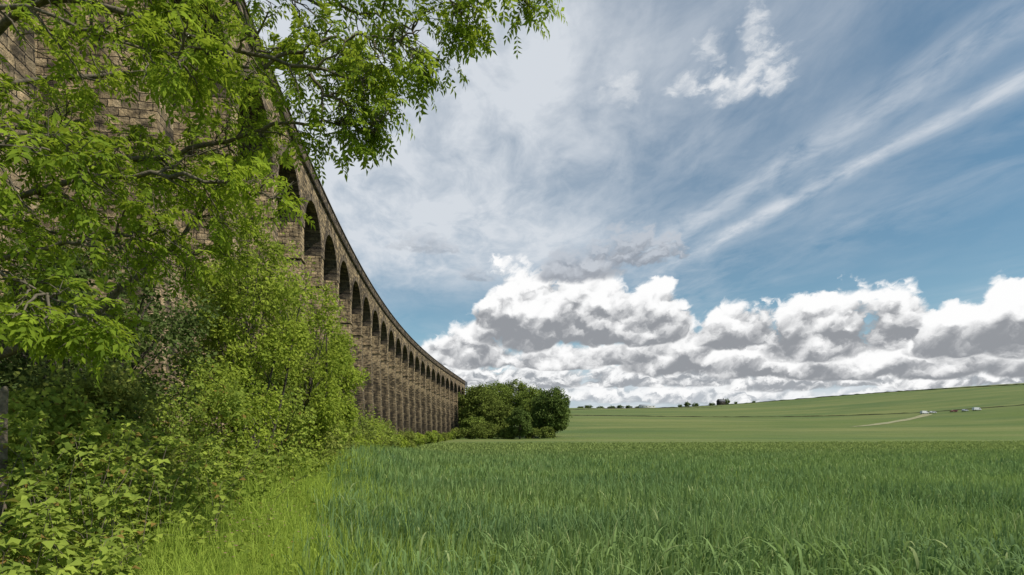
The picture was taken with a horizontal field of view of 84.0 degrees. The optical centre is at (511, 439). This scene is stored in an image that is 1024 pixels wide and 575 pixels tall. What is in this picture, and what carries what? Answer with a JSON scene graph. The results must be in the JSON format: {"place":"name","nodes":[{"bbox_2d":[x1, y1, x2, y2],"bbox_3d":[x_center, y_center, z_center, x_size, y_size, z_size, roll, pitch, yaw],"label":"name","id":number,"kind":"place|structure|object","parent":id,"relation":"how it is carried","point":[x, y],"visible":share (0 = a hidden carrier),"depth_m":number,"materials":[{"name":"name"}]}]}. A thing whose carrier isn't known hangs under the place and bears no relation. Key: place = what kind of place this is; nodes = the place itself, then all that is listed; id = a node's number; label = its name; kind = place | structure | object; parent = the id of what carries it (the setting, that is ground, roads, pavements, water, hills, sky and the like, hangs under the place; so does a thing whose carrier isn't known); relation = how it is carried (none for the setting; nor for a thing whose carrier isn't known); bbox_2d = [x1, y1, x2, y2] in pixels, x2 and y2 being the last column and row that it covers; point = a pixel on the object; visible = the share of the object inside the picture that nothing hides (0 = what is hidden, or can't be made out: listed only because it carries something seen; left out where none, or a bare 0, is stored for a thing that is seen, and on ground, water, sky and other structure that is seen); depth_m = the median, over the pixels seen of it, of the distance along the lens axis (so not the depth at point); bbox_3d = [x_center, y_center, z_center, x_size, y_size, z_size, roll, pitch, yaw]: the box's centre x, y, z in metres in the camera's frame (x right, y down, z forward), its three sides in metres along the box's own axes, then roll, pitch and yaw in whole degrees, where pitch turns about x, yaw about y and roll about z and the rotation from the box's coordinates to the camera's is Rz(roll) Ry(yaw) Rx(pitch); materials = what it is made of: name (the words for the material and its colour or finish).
{"place":"outdoors","nodes":[
{"label":"outdoors","id":0,"kind":"place"},
{"bbox_2d":[0,442,618,574],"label":"verge grass","id":1,"kind":"structure","parent":0,"point":[277,550],"depth_m":8.12,"materials":[{"name":"green plant"}]},
{"bbox_2d":[232,383,1023,563],"bbox_3d":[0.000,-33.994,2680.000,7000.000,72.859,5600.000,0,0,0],"label":"ground","id":2,"kind":"structure","parent":0,"point":[711,424],"depth_m":344.28,"materials":[{"name":"green plant"}]},
{"bbox_2d":[0,386,8,552],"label":"fence post","id":3,"kind":"object","parent":2,"relation":"on","point":[4,393],"visible":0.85,"depth_m":5.98,"materials":[{"name":"grey wood"}]},
{"bbox_2d":[0,525,96,574],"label":"bramble","id":4,"kind":"object","parent":2,"relation":"on","point":[14,542],"visible":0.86,"depth_m":4.19,"materials":[{"name":"green plant"}]},
{"bbox_2d":[0,465,142,574],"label":"bramble","id":5,"kind":"object","parent":2,"relation":"on","point":[56,511],"visible":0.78,"depth_m":4.92,"materials":[{"name":"green plant"}]},
{"bbox_2d":[2,527,142,574],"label":"bramble","id":6,"kind":"object","parent":2,"relation":"on","point":[86,559],"visible":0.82,"depth_m":4.47,"materials":[{"name":"green plant"}]},
{"bbox_2d":[0,357,168,493],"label":"shrub","id":7,"kind":"object","parent":2,"relation":"on","point":[34,378],"visible":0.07,"depth_m":9.45,"materials":[{"name":"green plant"}]},
{"bbox_2d":[15,338,153,410],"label":"shrub","id":8,"kind":"object","parent":2,"relation":"on","point":[74,366],"visible":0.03,"depth_m":11.79,"materials":[{"name":"green plant"}]},
{"bbox_2d":[4,363,168,538],"bbox_3d":[-5.824,0.499,6.941,2.754,3.012,2.688,0,0,0],"label":"shrub","id":9,"kind":"object","parent":2,"relation":"on","point":[60,426],"visible":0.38,"depth_m":6.83,"materials":[{"name":"green plant"}]},
{"bbox_2d":[0,387,173,560],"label":"bramble","id":10,"kind":"object","parent":2,"relation":"on","point":[148,451],"visible":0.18,"depth_m":6.96,"materials":[{"name":"green plant"}]},
{"bbox_2d":[0,409,184,574],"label":"bramble","id":11,"kind":"object","parent":2,"relation":"on","point":[20,508],"visible":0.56,"depth_m":5.75,"materials":[{"name":"green plant"}]},
{"bbox_2d":[7,256,183,429],"bbox_3d":[-11.207,-1.775,14.579,4.798,5.826,4.303,0,0,40],"label":"hawthorn bush","id":12,"kind":"object","parent":2,"relation":"on","point":[155,310],"visible":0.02,"depth_m":14.49,"materials":[{"name":"green plant"}]},
{"bbox_2d":[0,351,205,500],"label":"shrub","id":13,"kind":"object","parent":2,"relation":"on","point":[114,390],"visible":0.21,"depth_m":9.16,"materials":[{"name":"green plant"}]},
{"bbox_2d":[0,206,226,439],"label":"hawthorn bush","id":14,"kind":"object","parent":2,"relation":"on","point":[185,326],"visible":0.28,"depth_m":11.04,"materials":[{"name":"green plant"}]},
{"bbox_2d":[79,415,237,530],"bbox_3d":[-5.668,0.636,8.701,2.250,2.176,3.304,0,0,-18],"label":"bramble","id":15,"kind":"object","parent":2,"relation":"on","point":[195,455],"visible":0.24,"depth_m":9.19,"materials":[{"name":"green plant"}]},
{"bbox_2d":[39,440,279,570],"bbox_3d":[-4.636,0.944,7.650,2.916,1.968,2.193,0,0,-25],"label":"bramble","id":16,"kind":"object","parent":2,"relation":"on","point":[159,494],"visible":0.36,"depth_m":7.58,"materials":[{"name":"green plant"}]},
{"bbox_2d":[124,342,268,484],"bbox_3d":[-6.980,-0.259,12.075,3.163,3.717,3.343,0,0,0],"label":"shrub","id":17,"kind":"object","parent":2,"relation":"on","point":[174,422],"visible":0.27,"depth_m":11.97,"materials":[{"name":"green plant"}]},
{"bbox_2d":[150,428,310,523],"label":"bramble","id":18,"kind":"object","parent":2,"relation":"on","point":[218,453],"visible":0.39,"depth_m":10.56,"materials":[{"name":"green plant"}]},
{"bbox_2d":[166,356,297,472],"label":"shrub","id":19,"kind":"object","parent":2,"relation":"on","point":[231,375],"visible":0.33,"depth_m":13.86,"materials":[{"name":"green plant"}]},
{"bbox_2d":[0,0,466,461],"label":"viaduct","id":20,"kind":"object","parent":2,"relation":"on","point":[413,384],"visible":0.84,"depth_m":48.73,"materials":[{"name":"stone"}]},
{"bbox_2d":[174,430,300,502],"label":"bramble","id":21,"kind":"object","parent":2,"relation":"on","point":[256,463],"visible":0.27,"depth_m":12.89,"materials":[{"name":"green plant"}]},
{"bbox_2d":[167,240,313,446],"bbox_3d":[-8.772,-2.747,18.500,4.464,7.712,3.818,0,0,-16],"label":"willow shrub","id":22,"kind":"object","parent":2,"relation":"on","point":[183,352],"visible":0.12,"depth_m":18.05,"materials":[{"name":"green plant"}]},
{"bbox_2d":[171,199,323,460],"bbox_3d":[-7.189,-2.854,15.986,3.736,8.057,3.797,0,0,0],"label":"willow shrub","id":23,"kind":"object","parent":2,"relation":"on","point":[229,330],"visible":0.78,"depth_m":15.55,"materials":[{"name":"green plant"}]},
{"bbox_2d":[208,502,299,556],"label":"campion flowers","id":24,"kind":"object","parent":2,"relation":"on","point":[259,526],"visible":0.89,"depth_m":7.58,"materials":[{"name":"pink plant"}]},
{"bbox_2d":[213,371,323,466],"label":"shrub","id":25,"kind":"object","parent":2,"relation":"on","point":[292,420],"visible":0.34,"depth_m":17.07,"materials":[{"name":"green plant"}]},
{"bbox_2d":[223,317,322,441],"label":"shrub","id":26,"kind":"object","parent":2,"relation":"on","point":[282,370],"visible":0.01,"depth_m":22.67,"materials":[{"name":"green plant"}]},
{"bbox_2d":[0,0,567,389],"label":"ash tree","id":27,"kind":"object","parent":2,"relation":"on","point":[75,154],"visible":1,"depth_m":6.40,"materials":[{"name":"green plant"}]},
{"bbox_2d":[238,439,336,484],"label":"bramble","id":28,"kind":"object","parent":2,"relation":"on","point":[284,458],"visible":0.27,"depth_m":15.66,"materials":[{"name":"green plant"}]},
{"bbox_2d":[265,394,348,458],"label":"shrub","id":29,"kind":"object","parent":2,"relation":"on","point":[328,442],"visible":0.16,"depth_m":19.81,"materials":[{"name":"green plant"}]},
{"bbox_2d":[262,277,356,455],"bbox_3d":[-7.000,-2.310,19.852,3.282,6.997,3.452,0,0,0],"label":"willow shrub","id":30,"kind":"object","parent":2,"relation":"on","point":[326,367],"visible":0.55,"depth_m":19.57,"materials":[{"name":"green plant"}]},
{"bbox_2d":[280,448,354,475],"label":"bramble","id":31,"kind":"object","parent":2,"relation":"on","point":[329,458],"visible":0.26,"depth_m":19.05,"materials":[{"name":"green plant"}]},
{"bbox_2d":[312,405,356,458],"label":"shrub","id":32,"kind":"object","parent":2,"relation":"on","point":[344,435],"visible":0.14,"depth_m":23.50,"materials":[{"name":"green plant"}]},
{"bbox_2d":[305,329,369,442],"bbox_3d":[-7.637,-1.941,24.441,3.142,6.095,3.227,0,0,0],"label":"ash sapling","id":33,"kind":"object","parent":2,"relation":"on","point":[351,381],"visible":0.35,"depth_m":24.36,"materials":[{"name":"green plant"}]},
{"bbox_2d":[342,416,358,452],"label":"shrub","id":34,"kind":"object","parent":2,"relation":"on","point":[353,434],"visible":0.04,"depth_m":27.41,"materials":[{"name":"green plant"}]},
{"bbox_2d":[347,420,373,447],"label":"shrub","id":35,"kind":"object","parent":2,"relation":"on","point":[357,438],"visible":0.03,"depth_m":31.31,"materials":[{"name":"green plant"}]},
{"bbox_2d":[348,396,389,445],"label":"shrub","id":36,"kind":"object","parent":2,"relation":"on","point":[371,432],"visible":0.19,"depth_m":51.83,"materials":[{"name":"green plant"}]},
{"bbox_2d":[354,402,384,446],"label":"shrub","id":37,"kind":"object","parent":2,"relation":"on","point":[367,426],"visible":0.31,"depth_m":46.89,"materials":[{"name":"green plant"}]},
{"bbox_2d":[361,425,390,447],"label":"shrub","id":38,"kind":"object","parent":2,"relation":"on","point":[375,437],"visible":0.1,"depth_m":58.05,"materials":[{"name":"green plant"}]},
{"bbox_2d":[356,414,402,445],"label":"shrub","id":39,"kind":"object","parent":2,"relation":"on","point":[381,430],"visible":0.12,"depth_m":63.81,"materials":[{"name":"green plant"}]},
{"bbox_2d":[371,416,395,436],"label":"shrub","id":40,"kind":"object","parent":2,"relation":"on","point":[386,425],"visible":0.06,"depth_m":79.35,"materials":[{"name":"green plant"}]},
{"bbox_2d":[378,429,401,447],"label":"shrub","id":41,"kind":"object","parent":2,"relation":"on","point":[394,442],"visible":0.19,"depth_m":69.17,"materials":[{"name":"green plant"}]},
{"bbox_2d":[381,420,402,447],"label":"shrub","id":42,"kind":"object","parent":2,"relation":"on","point":[386,422],"visible":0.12,"depth_m":85.79,"materials":[{"name":"green plant"}]},
{"bbox_2d":[392,434,410,448],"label":"shrub","id":43,"kind":"object","parent":2,"relation":"on","point":[404,442],"visible":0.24,"depth_m":95.81,"materials":[{"name":"green plant"}]},
{"bbox_2d":[395,429,416,447],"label":"shrub","id":44,"kind":"object","parent":2,"relation":"on","point":[409,436],"visible":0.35,"depth_m":104.01,"materials":[{"name":"green plant"}]},
{"bbox_2d":[404,431,421,447],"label":"shrub","id":45,"kind":"object","parent":2,"relation":"on","point":[417,440],"visible":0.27,"depth_m":112.73,"materials":[{"name":"green plant"}]},
{"bbox_2d":[416,432,424,445],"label":"shrub","id":46,"kind":"object","parent":2,"relation":"on","point":[420,435],"visible":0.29,"depth_m":129.19,"materials":[{"name":"green plant"}]},
{"bbox_2d":[424,431,437,443],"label":"shrub","id":47,"kind":"object","parent":2,"relation":"on","point":[430,437],"visible":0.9,"depth_m":145.81,"materials":[{"name":"green plant"}]},
{"bbox_2d":[432,430,443,441],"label":"shrub","id":48,"kind":"object","parent":2,"relation":"on","point":[434,431],"visible":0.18,"depth_m":163.41,"materials":[{"name":"green plant"}]},
{"bbox_2d":[440,432,447,440],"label":"shrub","id":49,"kind":"object","parent":2,"relation":"on","point":[445,436],"visible":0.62,"depth_m":171.31,"materials":[{"name":"green plant"}]},
{"bbox_2d":[447,432,453,439],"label":"shrub","id":50,"kind":"object","parent":2,"relation":"on","point":[449,435],"visible":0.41,"depth_m":179.68,"materials":[{"name":"green plant"}]},
{"bbox_2d":[453,427,472,438],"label":"shrub","id":51,"kind":"object","parent":2,"relation":"on","point":[463,433],"visible":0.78,"depth_m":194.42,"materials":[{"name":"green plant"}]},
{"bbox_2d":[458,416,486,437],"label":"tree","id":52,"kind":"object","parent":2,"relation":"on","point":[470,422],"visible":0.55,"depth_m":204.88,"materials":[{"name":"green plant"}]},
{"bbox_2d":[458,386,486,423],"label":"tree","id":53,"kind":"object","parent":2,"relation":"on","point":[460,402],"visible":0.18,"depth_m":233.56,"materials":[{"name":"green plant"}]},
{"bbox_2d":[469,425,490,438],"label":"shrub","id":54,"kind":"object","parent":2,"relation":"on","point":[480,432],"visible":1,"depth_m":192.54,"materials":[{"name":"green plant"}]},
{"bbox_2d":[460,383,501,420],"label":"tree","id":55,"kind":"object","parent":2,"relation":"on","point":[479,394],"visible":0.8,"depth_m":217.99,"materials":[{"name":"green plant"}]},
{"bbox_2d":[477,421,498,436],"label":"tree","id":56,"kind":"object","parent":2,"relation":"on","point":[488,424],"visible":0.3,"depth_m":200.23,"materials":[{"name":"green plant"}]},
{"bbox_2d":[486,426,505,438],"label":"shrub","id":57,"kind":"object","parent":2,"relation":"on","point":[496,430],"visible":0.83,"depth_m":194.79,"materials":[{"name":"green plant"}]},
{"bbox_2d":[483,400,514,436],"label":"tree","id":58,"kind":"object","parent":2,"relation":"on","point":[498,413],"visible":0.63,"depth_m":210.67,"materials":[{"name":"green plant"}]},
{"bbox_2d":[482,380,516,404],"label":"tree","id":59,"kind":"object","parent":2,"relation":"on","point":[507,391],"visible":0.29,"depth_m":241.78,"materials":[{"name":"green plant"}]},
{"bbox_2d":[499,428,517,438],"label":"shrub","id":60,"kind":"object","parent":2,"relation":"on","point":[508,435],"visible":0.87,"depth_m":192.75,"materials":[{"name":"green plant"}]},
{"bbox_2d":[499,378,526,424],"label":"tree","id":61,"kind":"object","parent":2,"relation":"on","point":[522,386],"visible":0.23,"depth_m":247.69,"materials":[{"name":"green plant"}]},
{"bbox_2d":[503,406,533,438],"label":"tree","id":62,"kind":"object","parent":2,"relation":"on","point":[522,419],"visible":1,"depth_m":190.39,"materials":[{"name":"green plant"}]},
{"bbox_2d":[512,384,543,412],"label":"tree","id":63,"kind":"object","parent":2,"relation":"on","point":[528,392],"visible":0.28,"depth_m":236.60,"materials":[{"name":"green plant"}]},
{"bbox_2d":[514,398,542,430],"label":"tree","id":64,"kind":"object","parent":2,"relation":"on","point":[526,406],"visible":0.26,"depth_m":213.16,"materials":[{"name":"green plant"}]},
{"bbox_2d":[524,427,542,438],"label":"shrub","id":65,"kind":"object","parent":2,"relation":"on","point":[533,434],"visible":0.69,"depth_m":194.66,"materials":[{"name":"green plant"}]},
{"bbox_2d":[538,426,554,438],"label":"shrub","id":66,"kind":"object","parent":2,"relation":"on","point":[549,432],"visible":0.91,"depth_m":195.75,"materials":[{"name":"green plant"}]},
{"bbox_2d":[528,386,571,428],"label":"tree","id":67,"kind":"object","parent":2,"relation":"on","point":[551,409],"visible":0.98,"depth_m":201.55,"materials":[{"name":"green plant"}]},
{"bbox_2d":[553,414,568,436],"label":"tree","id":68,"kind":"object","parent":2,"relation":"on","point":[561,428],"visible":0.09,"depth_m":212.07,"materials":[{"name":"green plant"}]},
{"bbox_2d":[256,443,1023,574],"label":"wheat field","id":69,"kind":"structure","parent":2,"relation":"on","point":[859,511],"depth_m":10.29,"materials":[{"name":"green plant"}]},
{"bbox_2d":[570,406,721,409],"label":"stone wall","id":70,"kind":"structure","parent":2,"relation":"on","point":[628,408],"depth_m":602.03,"materials":[{"name":"grey stone"}]},
{"bbox_2d":[639,404,654,407],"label":"barn","id":71,"kind":"structure","parent":2,"relation":"on","point":[646,405],"depth_m":850.79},
{"bbox_2d":[409,440,1023,451],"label":"pale crop","id":72,"kind":"object","parent":2,"relation":"on","point":[884,444],"visible":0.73,"depth_m":116.97,"materials":[{"name":"green plant"}]},
{"bbox_2d":[716,398,724,404],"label":"farmhouse","id":73,"kind":"object","parent":2,"relation":"on","point":[720,401],"visible":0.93,"depth_m":822.47,"materials":[{"name":"stone"}]},
{"bbox_2d":[571,404,1023,416],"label":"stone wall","id":74,"kind":"structure","parent":2,"relation":"on","point":[786,416],"depth_m":421.99,"materials":[{"name":"grey stone"}]},
{"bbox_2d":[647,384,1023,407],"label":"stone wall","id":75,"kind":"structure","parent":2,"relation":"on","point":[851,394],"depth_m":695.86,"materials":[{"name":"grey stone"}]},
{"bbox_2d":[245,0,1023,407],"label":"sky","id":76,"kind":"structure","parent":0,"point":[660,203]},
{"bbox_2d":[853,414,931,426],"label":"path","id":77,"kind":"structure","parent":0,"point":[920,416],"depth_m":354.24,"materials":[{"name":"beige soil"}]}
]}

